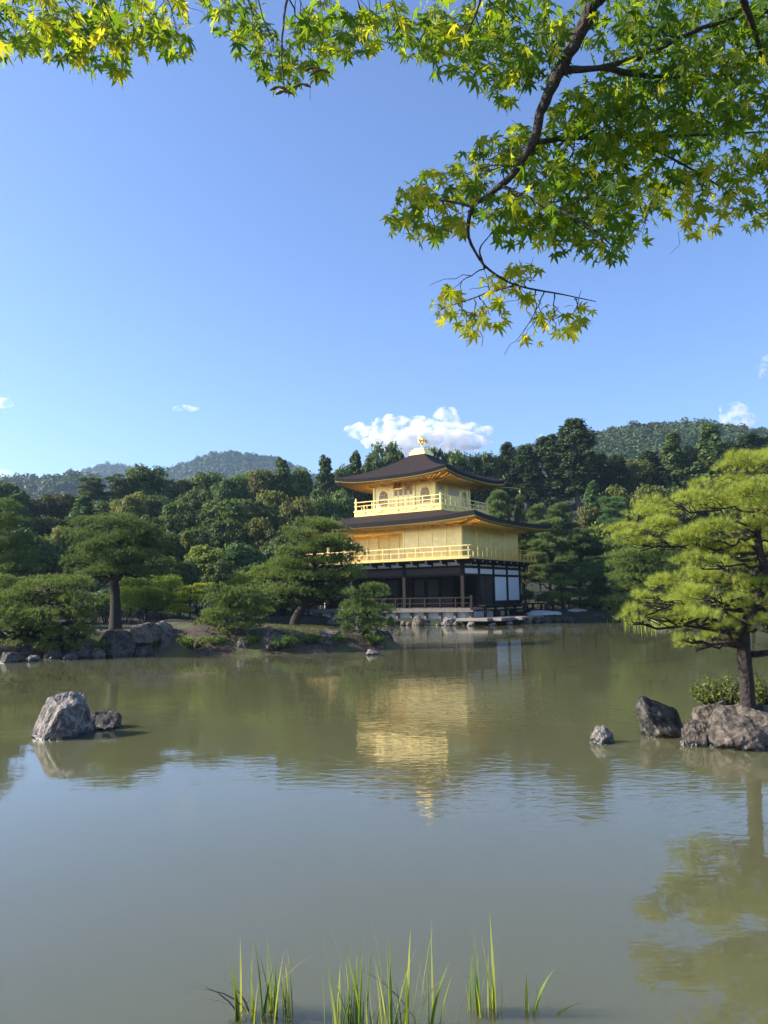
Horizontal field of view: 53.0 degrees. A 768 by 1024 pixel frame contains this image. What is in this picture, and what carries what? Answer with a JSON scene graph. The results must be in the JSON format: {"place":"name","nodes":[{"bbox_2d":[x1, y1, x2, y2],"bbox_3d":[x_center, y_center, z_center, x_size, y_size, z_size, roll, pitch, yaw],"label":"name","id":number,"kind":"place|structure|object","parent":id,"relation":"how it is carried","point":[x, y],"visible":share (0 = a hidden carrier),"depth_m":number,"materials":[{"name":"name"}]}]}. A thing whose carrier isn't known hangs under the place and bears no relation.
{"place":"outdoors","nodes":[
{"label":"outdoors","id":0,"kind":"place"},
{"bbox_2d":[21,480,102,494],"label":"hill","id":1,"kind":"structure","parent":0,"point":[71,489],"depth_m":500.82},
{"bbox_2d":[0,468,121,498],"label":"forest","id":2,"kind":"object","parent":1,"relation":"on","point":[42,485],"visible":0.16,"depth_m":503.59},
{"bbox_2d":[165,455,313,480],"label":"mountain","id":3,"kind":"structure","parent":0,"point":[236,463],"depth_m":1035.55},
{"bbox_2d":[143,450,322,494],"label":"forest","id":4,"kind":"object","parent":3,"relation":"on","point":[191,468],"visible":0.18,"depth_m":1035.18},
{"bbox_2d":[0,457,765,659],"bbox_3d":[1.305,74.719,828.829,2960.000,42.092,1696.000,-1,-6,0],"label":"ground","id":5,"kind":"structure","parent":0,"point":[190,630],"depth_m":31.60,"materials":[{"name":"plant"}]},
{"bbox_2d":[0,481,32,515],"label":"broadleaf tree","id":6,"kind":"object","parent":5,"relation":"on","point":[5,489],"visible":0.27,"depth_m":90.60,"materials":[{"name":"green plant"}]},
{"bbox_2d":[0,497,49,587],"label":"pine tree","id":7,"kind":"object","parent":5,"relation":"on","point":[13,563],"visible":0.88,"depth_m":39.47,"materials":[{"name":"green plant"}]},
{"bbox_2d":[0,527,51,577],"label":"broadleaf tree","id":8,"kind":"object","parent":5,"relation":"on","point":[37,538],"visible":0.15,"depth_m":51.85,"materials":[{"name":"green plant"}]},
{"bbox_2d":[13,515,69,538],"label":"broadleaf tree","id":9,"kind":"object","parent":5,"relation":"on","point":[43,526],"visible":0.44,"depth_m":74.69,"materials":[{"name":"green plant"}]},
{"bbox_2d":[26,534,69,585],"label":"broadleaf tree","id":10,"kind":"object","parent":5,"relation":"on","point":[50,545],"visible":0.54,"depth_m":53.50,"materials":[{"name":"green plant"}]},
{"bbox_2d":[0,572,106,652],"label":"pine tree","id":11,"kind":"object","parent":5,"relation":"on","point":[28,623],"visible":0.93,"depth_m":28.65,"materials":[{"name":"green plant"}]},
{"bbox_2d":[37,493,69,518],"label":"broadleaf tree","id":12,"kind":"object","parent":5,"relation":"on","point":[48,499],"visible":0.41,"depth_m":97.16,"materials":[{"name":"green plant"}]},
{"bbox_2d":[50,525,80,587],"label":"broadleaf tree","id":13,"kind":"object","parent":5,"relation":"on","point":[57,533],"visible":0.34,"depth_m":54.39,"materials":[{"name":"green plant"}]},
{"bbox_2d":[52,492,91,525],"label":"broadleaf tree","id":14,"kind":"object","parent":5,"relation":"on","point":[70,502],"visible":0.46,"depth_m":97.35,"materials":[{"name":"green plant"}]},
{"bbox_2d":[64,495,102,537],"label":"conifer tree","id":15,"kind":"object","parent":5,"relation":"on","point":[83,507],"visible":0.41,"depth_m":78.07,"materials":[{"name":"green plant"}]},
{"bbox_2d":[77,476,112,506],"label":"pine tree","id":16,"kind":"object","parent":5,"relation":"on","point":[92,489],"visible":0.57,"depth_m":102.39,"materials":[{"name":"green plant"}]},
{"bbox_2d":[98,473,134,508],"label":"tree","id":17,"kind":"object","parent":5,"relation":"on","point":[120,482],"visible":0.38,"depth_m":104.56,"materials":[{"name":"green plant"}]},
{"bbox_2d":[98,630,141,656],"bbox_3d":[-10.119,5.163,29.497,1.933,1.308,1.923,-1,-6,0],"label":"rock","id":18,"kind":"object","parent":5,"relation":"on","point":[123,644],"visible":0.53,"depth_m":28.94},
{"bbox_2d":[58,511,182,629],"bbox_3d":[-12.189,2.784,36.141,6.116,5.954,4.615,-1,-6,0],"label":"pine tree","id":19,"kind":"object","parent":5,"relation":"on","point":[115,561],"visible":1,"depth_m":35.51,"materials":[{"name":"green plant"}]},
{"bbox_2d":[107,491,154,531],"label":"broadleaf tree","id":20,"kind":"object","parent":5,"relation":"on","point":[138,505],"visible":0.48,"depth_m":81.58,"materials":[{"name":"green plant"}]},
{"bbox_2d":[115,463,173,499],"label":"broadleaf tree","id":21,"kind":"object","parent":5,"relation":"on","point":[149,477],"visible":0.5,"depth_m":105.17,"materials":[{"name":"green plant"}]},
{"bbox_2d":[130,622,163,642],"bbox_3d":[-9.119,4.647,29.662,1.344,0.777,1.407,-1,-6,0],"label":"rock","id":22,"kind":"object","parent":5,"relation":"on","point":[146,632],"visible":0.89,"depth_m":29.18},
{"bbox_2d":[106,573,191,622],"bbox_3d":[-12.576,4.659,40.477,4.818,3.182,3.698,-1,-6,0],"label":"pine tree","id":23,"kind":"object","parent":5,"relation":"on","point":[146,598],"visible":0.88,"depth_m":40.13,"materials":[{"name":"green plant"}]},
{"bbox_2d":[145,492,172,527],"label":"broadleaf tree","id":24,"kind":"object","parent":5,"relation":"on","point":[159,503],"visible":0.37,"depth_m":83.53,"materials":[{"name":"green plant"}]},
{"bbox_2d":[149,530,187,563],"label":"broadleaf tree","id":25,"kind":"object","parent":5,"relation":"on","point":[179,552],"visible":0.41,"depth_m":59.52,"materials":[{"name":"green plant"}]},
{"bbox_2d":[154,479,185,504],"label":"broadleaf tree","id":26,"kind":"object","parent":5,"relation":"on","point":[170,490],"visible":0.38,"depth_m":105.29,"materials":[{"name":"green plant"}]},
{"bbox_2d":[158,499,195,535],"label":"broadleaf tree","id":27,"kind":"object","parent":5,"relation":"on","point":[179,518],"visible":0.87,"depth_m":79.41,"materials":[{"name":"green plant"}]},
{"bbox_2d":[172,558,203,603],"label":"broadleaf tree","id":28,"kind":"object","parent":5,"relation":"on","point":[191,573],"visible":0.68,"depth_m":53.39,"materials":[{"name":"green plant"}]},
{"bbox_2d":[163,582,214,619],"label":"pine tree","id":29,"kind":"object","parent":5,"relation":"on","point":[183,609],"visible":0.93,"depth_m":39.64,"materials":[{"name":"green plant"}]},
{"bbox_2d":[174,489,219,528],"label":"broadleaf tree","id":30,"kind":"object","parent":5,"relation":"on","point":[196,501],"visible":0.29,"depth_m":85.51,"materials":[{"name":"green plant"}]},
{"bbox_2d":[178,527,215,555],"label":"broadleaf tree","id":31,"kind":"object","parent":5,"relation":"on","point":[198,536],"visible":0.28,"depth_m":65.52,"materials":[{"name":"green plant"}]},
{"bbox_2d":[184,544,228,588],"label":"broadleaf tree","id":32,"kind":"object","parent":5,"relation":"on","point":[206,554],"visible":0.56,"depth_m":57.35,"materials":[{"name":"green plant"}]},
{"bbox_2d":[187,470,226,499],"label":"broadleaf tree","id":33,"kind":"object","parent":5,"relation":"on","point":[206,481],"visible":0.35,"depth_m":107.44,"materials":[{"name":"green plant"}]},
{"bbox_2d":[200,559,238,604],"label":"broadleaf tree","id":34,"kind":"object","parent":5,"relation":"on","point":[219,571],"visible":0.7,"depth_m":56.08,"materials":[{"name":"green plant"}]},
{"bbox_2d":[192,498,252,544],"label":"broadleaf tree","id":35,"kind":"object","parent":5,"relation":"on","point":[224,509],"visible":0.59,"depth_m":79.47,"materials":[{"name":"green plant"}]},
{"bbox_2d":[206,518,248,553],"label":"broadleaf tree","id":36,"kind":"object","parent":5,"relation":"on","point":[223,532],"visible":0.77,"depth_m":69.18,"materials":[{"name":"green plant"}]},
{"bbox_2d":[209,474,253,501],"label":"broadleaf tree","id":37,"kind":"object","parent":5,"relation":"on","point":[231,487],"visible":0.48,"depth_m":103.70,"materials":[{"name":"green plant"}]},
{"bbox_2d":[193,579,279,635],"bbox_3d":[-5.767,3.821,29.942,3.467,2.447,2.384,-1,-6,0],"label":"pine tree","id":38,"kind":"object","parent":5,"relation":"on","point":[228,596],"visible":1,"depth_m":29.66,"materials":[{"name":"green plant"}]},
{"bbox_2d":[222,541,268,568],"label":"broadleaf tree","id":39,"kind":"object","parent":5,"relation":"on","point":[240,555],"visible":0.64,"depth_m":60.94,"materials":[{"name":"green plant"}]},
{"bbox_2d":[116,620,394,650],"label":"grass","id":40,"kind":"structure","parent":5,"relation":"on","point":[314,626],"depth_m":31.39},
{"bbox_2d":[233,499,279,529],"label":"broadleaf tree","id":41,"kind":"object","parent":5,"relation":"on","point":[259,509],"visible":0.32,"depth_m":83.83,"materials":[{"name":"green plant"}]},
{"bbox_2d":[240,517,276,553],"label":"broadleaf tree","id":42,"kind":"object","parent":5,"relation":"on","point":[260,533],"visible":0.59,"depth_m":69.41,"materials":[{"name":"green plant"}]},
{"bbox_2d":[223,562,299,623],"bbox_3d":[-5.666,4.291,35.703,3.880,4.023,2.845,-5,-8,34],"label":"pine tree","id":43,"kind":"object","parent":5,"relation":"on","point":[245,578],"visible":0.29,"depth_m":35.55,"materials":[{"name":"green plant"}]},
{"bbox_2d":[246,468,282,506],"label":"broadleaf tree","id":44,"kind":"object","parent":5,"relation":"on","point":[257,482],"visible":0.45,"depth_m":109.62,"materials":[{"name":"green plant"}]},
{"bbox_2d":[259,629,286,651],"bbox_3d":[-4.203,4.897,29.450,1.064,0.863,1.075,-1,-6,0],"label":"rock","id":45,"kind":"object","parent":5,"relation":"on","point":[266,643],"visible":0.74,"depth_m":29.08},
{"bbox_2d":[256,489,292,534],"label":"broadleaf tree","id":46,"kind":"object","parent":5,"relation":"on","point":[271,498],"visible":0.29,"depth_m":89.63,"materials":[{"name":"green plant"}]},
{"bbox_2d":[269,456,297,533],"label":"conifer tree","id":47,"kind":"object","parent":5,"relation":"on","point":[281,473],"visible":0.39,"depth_m":110.60,"materials":[{"name":"green plant"}]},
{"bbox_2d":[262,533,312,611],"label":"broadleaf tree","id":48,"kind":"object","parent":5,"relation":"on","point":[269,552],"visible":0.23,"depth_m":65.23,"materials":[{"name":"green plant"}]},
{"bbox_2d":[277,466,313,499],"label":"broadleaf tree","id":49,"kind":"object","parent":5,"relation":"on","point":[302,482],"visible":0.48,"depth_m":111.37,"materials":[{"name":"green plant"}]},
{"bbox_2d":[274,496,318,537],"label":"broadleaf tree","id":50,"kind":"object","parent":5,"relation":"on","point":[295,508],"visible":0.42,"depth_m":83.37,"materials":[{"name":"green plant"}]},
{"bbox_2d":[253,515,369,625],"bbox_3d":[-3.130,2.627,33.035,5.222,5.118,3.692,-1,-6,0],"label":"pine tree","id":51,"kind":"object","parent":5,"relation":"on","point":[307,595],"visible":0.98,"depth_m":32.57,"materials":[{"name":"green plant"}]},
{"bbox_2d":[307,494,336,518],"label":"broadleaf tree","id":52,"kind":"object","parent":5,"relation":"on","point":[325,506],"visible":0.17,"depth_m":87.92,"materials":[{"name":"green plant"}]},
{"bbox_2d":[309,454,339,499],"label":"conifer tree","id":53,"kind":"object","parent":5,"relation":"on","point":[324,464],"visible":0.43,"depth_m":108.51,"materials":[{"name":"green plant"}]},
{"bbox_2d":[329,488,358,518],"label":"broadleaf tree","id":54,"kind":"object","parent":5,"relation":"on","point":[343,503],"visible":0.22,"depth_m":89.82,"materials":[{"name":"green plant"}]},
{"bbox_2d":[333,581,399,639],"bbox_3d":[-0.697,4.045,31.049,2.865,2.569,2.138,-1,-6,0],"label":"pine tree","id":55,"kind":"object","parent":5,"relation":"on","point":[366,609],"visible":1,"depth_m":30.72,"materials":[{"name":"green plant"}]},
{"bbox_2d":[355,450,388,510],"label":"broadleaf tree","id":56,"kind":"object","parent":5,"relation":"on","point":[372,462],"visible":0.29,"depth_m":113.98,"materials":[{"name":"green plant"}]},
{"bbox_2d":[0,0,767,354],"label":"maple tree","id":57,"kind":"object","parent":5,"relation":"on","point":[626,110],"visible":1,"depth_m":2.82,"materials":[{"name":"green plant"}]},
{"bbox_2d":[371,441,403,496],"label":"broadleaf tree","id":58,"kind":"object","parent":5,"relation":"on","point":[392,454],"visible":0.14,"depth_m":117.28,"materials":[{"name":"green plant"}]},
{"bbox_2d":[289,435,552,618],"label":"pavilion","id":59,"kind":"structure","parent":5,"relation":"on","point":[431,539],"depth_m":59.91,"materials":[{"name":"gold paint"}]},
{"bbox_2d":[462,453,492,507],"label":"broadleaf tree","id":60,"kind":"object","parent":5,"relation":"on","point":[472,466],"visible":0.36,"depth_m":117.58,"materials":[{"name":"green plant"}]},
{"bbox_2d":[474,451,512,503],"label":"broadleaf tree","id":61,"kind":"object","parent":5,"relation":"on","point":[491,464],"visible":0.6,"depth_m":117.80,"materials":[{"name":"green plant"}]},
{"bbox_2d":[456,615,543,621],"bbox_3d":[8.432,7.629,55.219,3.710,0.220,6.890,-5,-8,33],"label":"landing stage","id":62,"kind":"object","parent":5,"relation":"on","point":[492,618],"visible":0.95,"depth_m":53.20,"materials":[{"name":"stone"}]},
{"bbox_2d":[486,489,515,519],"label":"pine tree","id":63,"kind":"object","parent":5,"relation":"on","point":[502,506],"visible":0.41,"depth_m":80.11,"materials":[{"name":"green plant"}]},
{"bbox_2d":[497,442,523,519],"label":"cedar tree","id":64,"kind":"object","parent":5,"relation":"on","point":[507,452],"visible":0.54,"depth_m":118.72,"materials":[{"name":"green plant"}]},
{"bbox_2d":[508,445,544,521],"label":"cedar tree","id":65,"kind":"object","parent":5,"relation":"on","point":[524,460],"visible":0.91,"depth_m":116.32,"materials":[{"name":"green plant"}]},
{"bbox_2d":[518,533,548,607],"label":"pine tree","id":66,"kind":"object","parent":5,"relation":"on","point":[523,545],"visible":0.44,"depth_m":73.31,"materials":[{"name":"green plant"}]},
{"bbox_2d":[528,433,573,531],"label":"cedar tree","id":67,"kind":"object","parent":5,"relation":"on","point":[545,449],"visible":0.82,"depth_m":116.10,"materials":[{"name":"green plant"}]},
{"bbox_2d":[525,517,578,608],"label":"pine tree","id":68,"kind":"object","parent":5,"relation":"on","point":[547,542],"visible":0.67,"depth_m":71.55,"materials":[{"name":"green plant"}]},
{"bbox_2d":[544,573,578,611],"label":"pine tree","id":69,"kind":"object","parent":5,"relation":"on","point":[560,596],"visible":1,"depth_m":60.51,"materials":[{"name":"green plant"}]},
{"bbox_2d":[544,501,580,554],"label":"pine tree","id":70,"kind":"object","parent":5,"relation":"on","point":[559,509],"visible":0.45,"depth_m":83.58,"materials":[{"name":"green plant"}]},
{"bbox_2d":[544,560,585,607],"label":"pine tree","id":71,"kind":"object","parent":5,"relation":"on","point":[557,566],"visible":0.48,"depth_m":68.34,"materials":[{"name":"green plant"}]},
{"bbox_2d":[546,417,602,521],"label":"cedar tree","id":72,"kind":"object","parent":5,"relation":"on","point":[580,474],"visible":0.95,"depth_m":114.45,"materials":[{"name":"green plant"}]},
{"bbox_2d":[561,527,598,607],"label":"pine tree","id":73,"kind":"object","parent":5,"relation":"on","point":[577,541],"visible":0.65,"depth_m":71.41,"materials":[{"name":"green plant"}]},
{"bbox_2d":[573,503,607,529],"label":"broadleaf tree","id":74,"kind":"object","parent":5,"relation":"on","point":[587,515],"visible":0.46,"depth_m":87.57,"materials":[{"name":"green plant"}]},
{"bbox_2d":[570,521,613,595],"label":"broadleaf tree","id":75,"kind":"object","parent":5,"relation":"on","point":[600,532],"visible":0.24,"depth_m":72.74,"materials":[{"name":"green plant"}]},
{"bbox_2d":[565,560,622,610],"bbox_3d":[16.916,5.947,61.582,4.815,4.375,4.273,-1,-6,0],"label":"pine tree","id":76,"kind":"object","parent":5,"relation":"on","point":[595,573],"visible":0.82,"depth_m":61.38,"materials":[{"name":"green plant"}]},
{"bbox_2d":[583,480,604,513],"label":"conifer tree","id":77,"kind":"object","parent":5,"relation":"on","point":[591,496],"visible":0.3,"depth_m":90.39,"materials":[{"name":"green plant"}]},
{"bbox_2d":[581,452,616,499],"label":"cedar tree","id":78,"kind":"object","parent":5,"relation":"on","point":[605,481],"visible":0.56,"depth_m":118.16,"materials":[{"name":"green plant"}]},
{"bbox_2d":[602,455,634,497],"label":"cedar tree","id":79,"kind":"object","parent":5,"relation":"on","point":[619,461],"visible":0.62,"depth_m":120.28,"materials":[{"name":"green plant"}]},
{"bbox_2d":[596,495,642,583],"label":"pine tree","id":80,"kind":"object","parent":5,"relation":"on","point":[613,515],"visible":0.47,"depth_m":79.85,"materials":[{"name":"green plant"}]},
{"bbox_2d":[620,457,657,490],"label":"broadleaf tree","id":81,"kind":"object","parent":5,"relation":"on","point":[643,472],"visible":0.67,"depth_m":121.48,"materials":[{"name":"green plant"}]},
{"bbox_2d":[598,525,692,615],"bbox_3d":[18.503,4.988,54.854,6.946,8.558,6.325,-1,-6,0],"label":"pine tree","id":82,"kind":"object","parent":5,"relation":"on","point":[638,571],"visible":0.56,"depth_m":54.22,"materials":[{"name":"green plant"}]},
{"bbox_2d":[627,483,672,528],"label":"broadleaf tree","id":83,"kind":"object","parent":5,"relation":"on","point":[645,489],"visible":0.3,"depth_m":85.48,"materials":[{"name":"green plant"}]},
{"bbox_2d":[635,450,667,487],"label":"cedar tree","id":84,"kind":"object","parent":5,"relation":"on","point":[649,456],"visible":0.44,"depth_m":124.51,"materials":[{"name":"green plant"}]},
{"bbox_2d":[654,431,693,490],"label":"conifer tree","id":85,"kind":"object","parent":5,"relation":"on","point":[673,454],"visible":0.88,"depth_m":122.70,"materials":[{"name":"green plant"}]},
{"bbox_2d":[661,486,700,553],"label":"broadleaf tree","id":86,"kind":"object","parent":5,"relation":"on","point":[682,521],"visible":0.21,"depth_m":85.23,"materials":[{"name":"green plant"}]},
{"bbox_2d":[606,447,767,709],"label":"pine tree","id":87,"kind":"object","parent":5,"relation":"on","point":[752,603],"visible":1,"depth_m":10.37,"materials":[{"name":"green plant"}]},
{"bbox_2d":[685,423,735,487],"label":"conifer tree","id":88,"kind":"object","parent":5,"relation":"on","point":[710,442],"visible":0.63,"depth_m":120.76,"materials":[{"name":"green plant"}]},
{"bbox_2d":[689,672,764,704],"bbox_3d":[4.863,2.641,11.069,0.947,0.668,0.678,0,-7,-12],"label":"shrub","id":89,"kind":"object","parent":5,"relation":"on","point":[705,697],"visible":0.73,"depth_m":11.05,"materials":[{"name":"green plant"}]},
{"bbox_2d":[733,432,767,490],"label":"tree","id":90,"kind":"object","parent":5,"relation":"on","point":[754,440],"visible":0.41,"depth_m":124.71,"materials":[{"name":"green plant"}]},
{"bbox_2d":[0,620,767,1023],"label":"water","id":91,"kind":"structure","parent":0,"point":[450,792],"depth_m":6.49,"materials":[{"name":"green liquid"}]},
{"bbox_2d":[32,691,94,739],"bbox_3d":[-4.938,3.160,11.806,0.933,0.803,0.947,-1,-6,0],"label":"rock","id":92,"kind":"object","parent":91,"relation":"in","point":[65,716],"visible":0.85,"depth_m":11.58,"materials":[{"name":"stone"}]},
{"bbox_2d":[91,711,121,729],"bbox_3d":[-4.537,3.389,12.364,0.550,0.348,0.565,-7,-9,42],"label":"rock","id":93,"kind":"object","parent":91,"relation":"in","point":[106,720],"visible":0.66,"depth_m":12.34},
{"bbox_2d":[187,936,309,1023],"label":"reed clump","id":94,"kind":"object","parent":91,"relation":"in","point":[271,1007],"visible":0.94,"depth_m":3.72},
{"bbox_2d":[257,939,387,1023],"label":"reed clump","id":95,"kind":"object","parent":91,"relation":"in","point":[350,1009],"visible":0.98,"depth_m":3.59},
{"bbox_2d":[312,930,465,1023],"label":"reed clump","id":96,"kind":"object","parent":91,"relation":"in","point":[406,1011],"visible":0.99,"depth_m":3.54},
{"bbox_2d":[460,919,502,1017],"bbox_3d":[0.468,2.263,3.733,0.210,0.616,0.111,-1,-6,0],"label":"reed clump","id":97,"kind":"object","parent":91,"relation":"in","point":[491,1001],"visible":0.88,"depth_m":3.73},
{"bbox_2d":[589,725,613,744],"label":"rock","id":98,"kind":"object","parent":91,"relation":"in","point":[602,735],"visible":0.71,"depth_m":10.41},
{"bbox_2d":[635,696,682,737],"bbox_3d":[3.986,2.968,11.060,0.631,0.652,0.795,-5,-8,33],"label":"rock","id":99,"kind":"object","parent":91,"relation":"in","point":[658,719],"visible":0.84,"depth_m":10.89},
{"bbox_2d":[680,719,709,746],"bbox_3d":[4.219,2.984,10.257,0.498,0.412,0.516,-6,-8,37],"label":"rock","id":100,"kind":"object","parent":91,"relation":"in","point":[699,727],"visible":0.58,"depth_m":10.16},
{"bbox_2d":[692,700,725,721],"bbox_3d":[4.594,2.887,10.736,0.569,0.516,0.435,-1,-6,0],"label":"rock","id":101,"kind":"object","parent":91,"relation":"on","point":[703,712],"visible":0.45,"depth_m":10.64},
{"bbox_2d":[708,703,767,751],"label":"rock","id":102,"kind":"object","parent":91,"relation":"in","point":[738,727],"visible":0.76,"depth_m":9.93,"materials":[{"name":"stone"}]},
{"bbox_2d":[0,0,767,478],"label":"sky","id":103,"kind":"structure","parent":0,"point":[194,261],"materials":[{"name":"blue"}]},
{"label":"hill","id":104,"kind":"structure","parent":0,"visible":0},
{"bbox_2d":[496,417,767,468],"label":"forest","id":105,"kind":"object","parent":104,"relation":"on","point":[633,440],"visible":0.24,"depth_m":385.19,"materials":[{"name":"plant"}]},
{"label":"mountain","id":106,"kind":"structure","parent":0,"visible":0},
{"bbox_2d":[80,461,134,482],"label":"forest","id":107,"kind":"object","parent":106,"relation":"on","point":[109,471],"visible":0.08,"depth_m":1354.87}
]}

